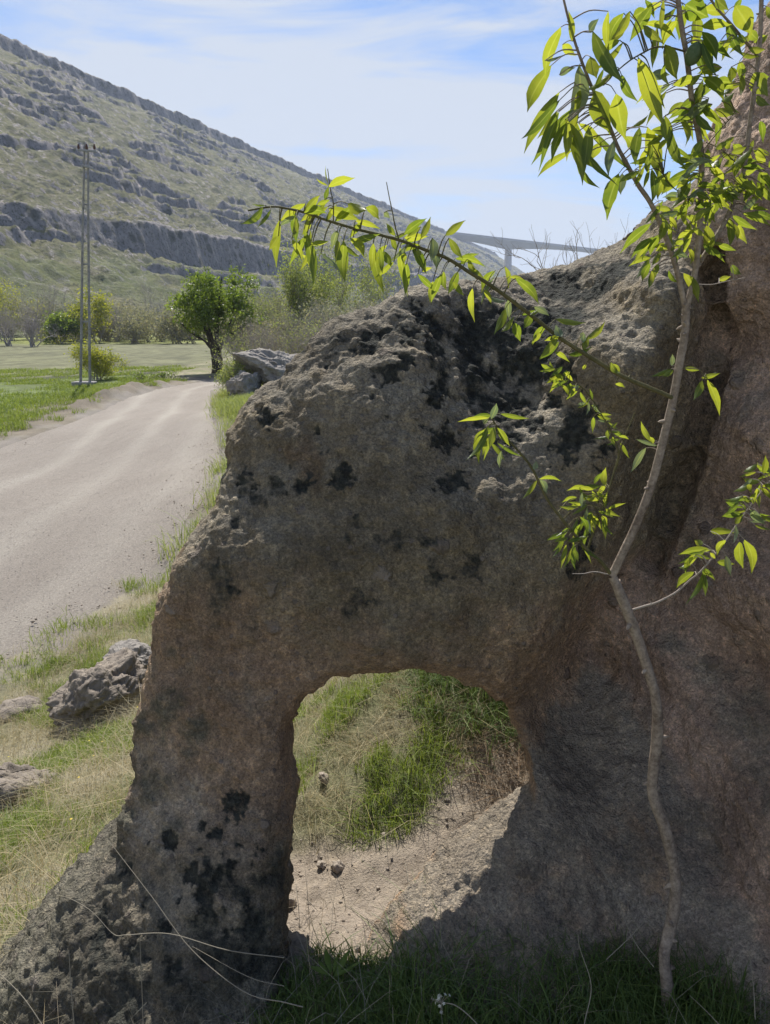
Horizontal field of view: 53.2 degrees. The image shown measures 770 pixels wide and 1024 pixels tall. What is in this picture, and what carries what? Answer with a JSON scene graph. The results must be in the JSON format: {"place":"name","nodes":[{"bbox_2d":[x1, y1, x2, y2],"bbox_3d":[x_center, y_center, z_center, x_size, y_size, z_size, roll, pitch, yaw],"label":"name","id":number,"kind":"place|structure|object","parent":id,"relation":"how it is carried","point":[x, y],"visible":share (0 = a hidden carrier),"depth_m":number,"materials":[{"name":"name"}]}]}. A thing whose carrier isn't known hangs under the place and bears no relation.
{"place":"outdoors","nodes":[
{"label":"outdoors","id":0,"kind":"place"},
{"bbox_2d":[0,376,188,438],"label":"roadside grass","id":1,"kind":"structure","parent":0,"point":[13,418],"depth_m":26.59,"materials":[{"name":"green plant"}]},
{"bbox_2d":[0,364,195,415],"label":"field grass","id":2,"kind":"structure","parent":0,"point":[63,385],"depth_m":38.88,"materials":[{"name":"green plant"}]},
{"bbox_2d":[0,380,224,663],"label":"road","id":3,"kind":"structure","parent":0,"point":[133,435],"depth_m":13.13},
{"bbox_2d":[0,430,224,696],"bbox_3d":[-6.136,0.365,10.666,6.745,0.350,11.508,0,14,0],"label":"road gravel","id":4,"kind":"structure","parent":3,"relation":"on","point":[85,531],"depth_m":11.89,"materials":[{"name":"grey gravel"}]},
{"bbox_2d":[0,34,524,338],"bbox_3d":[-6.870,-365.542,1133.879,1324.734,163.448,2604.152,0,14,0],"label":"hill","id":5,"kind":"structure","parent":0,"point":[174,195],"depth_m":315.75,"materials":[{"name":"green plant"}]},
{"bbox_2d":[0,291,313,343],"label":"hillfoot scrub","id":6,"kind":"object","parent":5,"relation":"on","point":[140,317],"depth_m":100.49,"materials":[{"name":"green plant"}]},
{"bbox_2d":[0,334,700,1023],"bbox_3d":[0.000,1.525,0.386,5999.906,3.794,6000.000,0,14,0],"label":"ground","id":7,"kind":"structure","parent":0,"point":[320,886],"depth_m":2.48,"materials":[{"name":"beige soil"}]},
{"bbox_2d":[0,298,22,345],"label":"bare tree","id":8,"kind":"object","parent":7,"relation":"on","point":[8,342],"visible":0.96,"depth_m":89.70,"materials":[{"name":"grey plant"}]},
{"bbox_2d":[0,974,41,1023],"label":"dry stalk","id":9,"kind":"object","parent":7,"relation":"on","point":[23,998],"visible":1,"depth_m":1.52,"materials":[{"name":"plant"}]},
{"bbox_2d":[0,276,44,340],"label":"bare tree","id":10,"kind":"object","parent":7,"relation":"on","point":[6,301],"visible":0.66,"depth_m":110.11,"materials":[{"name":"green plant"}]},
{"bbox_2d":[0,695,46,723],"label":"boulder","id":11,"kind":"object","parent":7,"relation":"on","point":[27,700],"visible":0.46,"depth_m":5.80,"materials":[{"name":"grey stone"}]},
{"bbox_2d":[0,762,58,813],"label":"boulder","id":12,"kind":"object","parent":7,"relation":"on","point":[11,769],"visible":0.42,"depth_m":3.98,"materials":[{"name":"grey stone"}]},
{"bbox_2d":[12,303,66,346],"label":"bare tree","id":13,"kind":"object","parent":7,"relation":"on","point":[31,330],"visible":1,"depth_m":87.73,"materials":[{"name":"grey plant"}]},
{"bbox_2d":[2,272,86,341],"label":"bare tree","id":14,"kind":"object","parent":7,"relation":"on","point":[49,296],"visible":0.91,"depth_m":103.27,"materials":[{"name":"grey plant"}]},
{"bbox_2d":[40,309,79,343],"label":"green bush","id":15,"kind":"object","parent":7,"relation":"on","point":[67,328],"visible":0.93,"depth_m":96.40,"materials":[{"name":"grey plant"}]},
{"bbox_2d":[68,950,74,1023],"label":"dry stalk","id":16,"kind":"object","parent":7,"relation":"on","point":[71,991],"visible":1,"depth_m":1.50,"materials":[{"name":"plant"}]},
{"bbox_2d":[0,645,150,950],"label":"verge grass","id":17,"kind":"structure","parent":7,"relation":"on","point":[6,822],"depth_m":4.17,"materials":[{"name":"green plant"}]},
{"bbox_2d":[36,285,117,343],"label":"green bush","id":18,"kind":"object","parent":7,"relation":"on","point":[101,308],"visible":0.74,"depth_m":99.60,"materials":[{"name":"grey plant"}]},
{"bbox_2d":[71,142,96,385],"bbox_3d":[-13.429,-10.724,34.421,2.002,10.730,0.600,0,14,0],"label":"utility pole","id":19,"kind":"object","parent":7,"relation":"on","point":[88,167],"visible":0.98,"depth_m":34.37,"materials":[{"name":"metal"}]},
{"bbox_2d":[0,547,181,1023],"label":"dry verge grass","id":20,"kind":"structure","parent":7,"relation":"on","point":[114,762],"depth_m":3.74,"materials":[{"name":"plant"}]},
{"bbox_2d":[45,647,146,736],"bbox_3d":[-2.028,1.298,5.433,0.635,0.560,0.826,20,49,29],"label":"boulder","id":21,"kind":"object","parent":7,"relation":"on","point":[122,671],"visible":0.78,"depth_m":5.27,"materials":[{"name":"grey stone"}]},
{"bbox_2d":[63,333,129,379],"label":"yellow bush","id":22,"kind":"object","parent":7,"relation":"on","point":[102,365],"visible":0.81,"depth_m":38.66,"materials":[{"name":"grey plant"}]},
{"bbox_2d":[0,507,212,679],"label":"verge grass","id":23,"kind":"structure","parent":7,"relation":"on","point":[128,588],"depth_m":7.63,"materials":[{"name":"green plant"}]},
{"bbox_2d":[96,303,131,341],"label":"bare tree","id":24,"kind":"object","parent":7,"relation":"on","point":[113,326],"visible":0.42,"depth_m":104.56,"materials":[{"name":"grey plant"}]},
{"bbox_2d":[102,638,151,668],"bbox_3d":[-1.906,1.137,5.849,0.443,0.327,0.353,4,15,14],"label":"boulder","id":25,"kind":"object","parent":7,"relation":"on","point":[143,650],"visible":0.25,"depth_m":5.78,"materials":[{"name":"grey stone"}]},
{"bbox_2d":[115,313,144,342],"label":"bare tree","id":26,"kind":"object","parent":7,"relation":"on","point":[127,331],"visible":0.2,"depth_m":100.75,"materials":[{"name":"grey plant"}]},
{"bbox_2d":[140,946,143,1023],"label":"dry stalk","id":27,"kind":"object","parent":7,"relation":"on","point":[141,986],"visible":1,"depth_m":1.49,"materials":[{"name":"plant"}]},
{"bbox_2d":[105,273,183,340],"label":"bare tree","id":28,"kind":"object","parent":7,"relation":"on","point":[149,299],"visible":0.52,"depth_m":110.49,"materials":[{"name":"grey plant"}]},
{"bbox_2d":[130,368,162,380],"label":"shrub","id":29,"kind":"object","parent":7,"relation":"on","point":[137,375],"visible":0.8,"depth_m":36.99,"materials":[{"name":"green plant"}]},
{"bbox_2d":[151,368,180,379],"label":"shrub","id":30,"kind":"object","parent":7,"relation":"on","point":[161,374],"visible":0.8,"depth_m":37.80,"materials":[{"name":"green plant"}]},
{"bbox_2d":[56,895,283,957],"bbox_3d":[-0.458,0.857,1.564,0.499,0.110,0.071,2,14,9],"label":"dry stalk","id":31,"kind":"object","parent":7,"relation":"on","point":[175,935],"visible":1,"depth_m":1.54,"materials":[{"name":"plant"}]},
{"bbox_2d":[150,384,261,562],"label":"grass","id":32,"kind":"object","parent":7,"relation":"on","point":[229,405],"visible":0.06,"depth_m":18.11,"materials":[{"name":"green plant"}]},
{"bbox_2d":[110,843,302,1007],"bbox_3d":[-0.383,0.841,1.555,0.474,0.222,0.043,7,16,24],"label":"dry stalk","id":33,"kind":"object","parent":7,"relation":"on","point":[203,960],"visible":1,"depth_m":1.53,"materials":[{"name":"plant"}]},
{"bbox_2d":[163,264,268,372],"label":"green tree","id":34,"kind":"object","parent":7,"relation":"on","point":[209,307],"visible":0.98,"depth_m":40.93,"materials":[{"name":"green plant"}]},
{"bbox_2d":[209,357,263,394],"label":"bare shrub","id":35,"kind":"object","parent":7,"relation":"on","point":[234,369],"visible":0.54,"depth_m":28.61,"materials":[{"name":"green plant"}]},
{"bbox_2d":[192,946,282,985],"bbox_3d":[-0.299,0.915,1.538,0.199,0.049,0.019,4,15,14],"label":"dry stalk","id":36,"kind":"object","parent":7,"relation":"on","point":[239,972],"visible":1,"depth_m":1.53,"materials":[{"name":"plant"}]},
{"bbox_2d":[203,314,275,371],"bbox_3d":[-6.431,-7.412,35.216,3.324,3.192,3.452,12,18,38],"label":"bare shrub","id":37,"kind":"object","parent":7,"relation":"on","point":[235,343],"visible":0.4,"depth_m":35.00,"materials":[{"name":"grey plant"}]},
{"bbox_2d":[225,370,261,397],"bbox_3d":[-5.239,-4.566,28.370,1.244,1.323,1.599,2,26,9],"label":"boulder","id":38,"kind":"object","parent":7,"relation":"on","point":[243,382],"visible":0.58,"depth_m":27.89,"materials":[{"name":"grey stone"}]},
{"bbox_2d":[236,290,263,325],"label":"green bush","id":39,"kind":"object","parent":7,"relation":"on","point":[254,305],"visible":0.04,"depth_m":91.13,"materials":[{"name":"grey plant"}]},
{"bbox_2d":[232,348,297,384],"bbox_3d":[-3.870,-5.221,29.427,3.743,2.118,2.333,-12,18,-39],"label":"boulder","id":40,"kind":"object","parent":7,"relation":"on","point":[267,365],"visible":0.35,"depth_m":28.63,"materials":[{"name":"grey stone"}]},
{"bbox_2d":[236,304,293,351],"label":"bare shrub","id":41,"kind":"object","parent":7,"relation":"on","point":[268,343],"visible":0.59,"depth_m":33.78,"materials":[{"name":"grey plant"}]},
{"bbox_2d":[238,282,291,350],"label":"bush","id":42,"kind":"object","parent":7,"relation":"on","point":[263,307],"visible":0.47,"depth_m":55.89,"materials":[{"name":"green plant"}]},
{"bbox_2d":[236,303,320,353],"bbox_3d":[-4.047,-7.720,35.196,3.290,3.694,4.895,10,17,34],"label":"bare shrub","id":43,"kind":"object","parent":7,"relation":"on","point":[291,335],"visible":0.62,"depth_m":35.01,"materials":[{"name":"grey plant"}]},
{"bbox_2d":[252,281,304,318],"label":"bare tree","id":44,"kind":"object","parent":7,"relation":"on","point":[272,297],"visible":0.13,"depth_m":97.28,"materials":[{"name":"grey plant"}]},
{"bbox_2d":[289,898,296,906],"bbox_3d":[-0.251,1.049,2.066,0.030,0.040,0.036,-37,75,-23],"label":"stone","id":45,"kind":"object","parent":7,"relation":"on","point":[291,901],"visible":0.66,"depth_m":2.05,"materials":[{"name":"beige stone"}]},
{"bbox_2d":[264,231,341,333],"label":"poplar","id":46,"kind":"object","parent":7,"relation":"on","point":[294,280],"visible":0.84,"depth_m":47.47,"materials":[{"name":"green plant"}]},
{"bbox_2d":[281,303,336,353],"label":"bare shrub","id":47,"kind":"object","parent":7,"relation":"on","point":[301,345],"visible":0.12,"depth_m":33.73,"materials":[{"name":"grey plant"}]},
{"bbox_2d":[210,284,418,368],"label":"thicket","id":48,"kind":"object","parent":7,"relation":"on","point":[329,317],"depth_m":41.48,"materials":[{"name":"green plant"}]},
{"bbox_2d":[316,860,326,868],"bbox_3d":[-0.181,1.010,2.201,0.029,0.023,0.035,34,8,24],"label":"stone","id":49,"kind":"object","parent":7,"relation":"on","point":[322,864],"visible":1,"depth_m":2.19,"materials":[{"name":"beige stone"}]},
{"bbox_2d":[318,772,328,783],"bbox_3d":[-0.194,0.856,2.465,0.031,0.056,0.052,-33,19,-3],"label":"stone","id":50,"kind":"object","parent":7,"relation":"on","point":[323,780],"visible":0.86,"depth_m":2.45,"materials":[{"name":"grey stone"}]},
{"bbox_2d":[280,233,375,314],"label":"poplar","id":51,"kind":"object","parent":7,"relation":"on","point":[345,288],"visible":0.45,"depth_m":51.74,"materials":[{"name":"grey plant"}]},
{"bbox_2d":[303,306,362,335],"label":"bare shrub","id":52,"kind":"object","parent":7,"relation":"on","point":[319,323],"visible":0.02,"depth_m":30.32,"materials":[{"name":"grey plant"}]},
{"bbox_2d":[308,950,362,982],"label":"broadleaf weed","id":53,"kind":"object","parent":7,"relation":"on","point":[342,961],"visible":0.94,"depth_m":1.72,"materials":[{"name":"green plant"}]},
{"bbox_2d":[330,860,344,873],"bbox_3d":[-0.134,1.004,2.181,0.039,0.044,0.037,-22,63,-18],"label":"stone","id":54,"kind":"object","parent":7,"relation":"on","point":[337,866],"visible":1,"depth_m":2.17,"materials":[{"name":"beige stone"}]},
{"bbox_2d":[345,906,395,969],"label":"weed stem","id":55,"kind":"object","parent":7,"relation":"on","point":[378,931],"visible":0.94,"depth_m":1.75,"materials":[{"name":"green plant"}]},
{"bbox_2d":[329,250,416,312],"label":"poplar","id":56,"kind":"object","parent":7,"relation":"on","point":[377,297],"visible":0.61,"depth_m":55.80,"materials":[{"name":"green plant"}]},
{"bbox_2d":[0,1,769,1023],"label":"rock arch","id":57,"kind":"object","parent":7,"relation":"on","point":[364,517],"visible":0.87,"depth_m":1.90,"materials":[{"name":"stone"}]},
{"bbox_2d":[0,828,769,1023],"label":"foreground straw","id":58,"kind":"object","parent":7,"relation":"on","point":[389,992],"visible":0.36,"depth_m":1.70,"materials":[{"name":"beige plant"}]},
{"bbox_2d":[293,669,509,854],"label":"dry bank grass","id":59,"kind":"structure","parent":7,"relation":"on","point":[338,744],"depth_m":2.53,"materials":[{"name":"plant"}]},
{"bbox_2d":[290,714,524,977],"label":"gravel","id":60,"kind":"structure","parent":7,"relation":"on","point":[377,887],"depth_m":2.18,"materials":[{"name":"beige gravel"}]},
{"bbox_2d":[355,669,519,768],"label":"lush grass","id":61,"kind":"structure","parent":7,"relation":"on","point":[453,681],"depth_m":2.54,"materials":[{"name":"green plant"}]},
{"bbox_2d":[440,893,441,947],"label":"dry stalk","id":62,"kind":"object","parent":7,"relation":"on","point":[440,920],"visible":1,"depth_m":1.72,"materials":[{"name":"plant"}]},
{"bbox_2d":[431,993,476,1023],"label":"white weed","id":63,"kind":"object","parent":7,"relation":"on","point":[438,1000],"visible":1,"depth_m":1.48,"materials":[{"name":"plant"}]},
{"bbox_2d":[438,697,528,816],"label":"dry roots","id":64,"kind":"object","parent":7,"relation":"on","point":[494,753],"visible":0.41,"depth_m":2.39,"materials":[{"name":"plant"}]},
{"bbox_2d":[220,852,769,1023],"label":"foreground grass","id":65,"kind":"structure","parent":7,"relation":"on","point":[648,1003],"depth_m":1.68,"materials":[{"name":"green plant"}]},
{"bbox_2d":[241,0,769,1022],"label":"young almond tree","id":66,"kind":"object","parent":7,"relation":"on","point":[603,112],"visible":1,"depth_m":1.29,"materials":[{"name":"green plant"}]},
{"bbox_2d":[453,232,597,269],"bbox_3d":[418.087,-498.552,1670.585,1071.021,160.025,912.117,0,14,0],"label":"viaduct","id":67,"kind":"object","parent":7,"relation":"on","point":[491,241],"visible":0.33,"depth_m":1511.96,"materials":[{"name":"concrete"}]},
{"bbox_2d":[489,192,666,275],"bbox_3d":[2.072,-2.162,8.254,2.329,2.464,2.641,11,18,36],"label":"bare shrub","id":68,"kind":"object","parent":7,"relation":"on","point":[531,264],"visible":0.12,"depth_m":8.04,"materials":[{"name":"grey plant"}]},
{"bbox_2d":[578,937,591,1023],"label":"dry stalk","id":69,"kind":"object","parent":7,"relation":"on","point":[590,982],"visible":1,"depth_m":1.52,"materials":[{"name":"plant"}]},
{"bbox_2d":[592,858,653,966],"bbox_3d":[0.497,0.850,1.634,0.018,0.134,0.186,-8,16,-29],"label":"dry stalk","id":70,"kind":"object","parent":7,"relation":"on","point":[624,918],"visible":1,"depth_m":1.61,"materials":[{"name":"plant"}]},
{"bbox_2d":[606,893,668,959],"bbox_3d":[0.526,0.861,1.602,0.169,0.093,0.006,-8,16,-28],"label":"dry stalk","id":71,"kind":"object","parent":7,"relation":"on","point":[635,931],"visible":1,"depth_m":1.61,"materials":[{"name":"plant"}]},
{"bbox_2d":[746,936,755,1018],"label":"dry stalk","id":72,"kind":"object","parent":7,"relation":"on","point":[753,984],"visible":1,"depth_m":1.56,"materials":[{"name":"plant"}]},
{"bbox_2d":[0,0,769,272],"label":"sky","id":73,"kind":"structure","parent":0,"point":[426,99],"materials":[{"name":"blue"}]},
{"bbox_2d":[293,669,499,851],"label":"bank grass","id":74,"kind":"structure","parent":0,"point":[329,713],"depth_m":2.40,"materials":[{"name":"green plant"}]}
]}

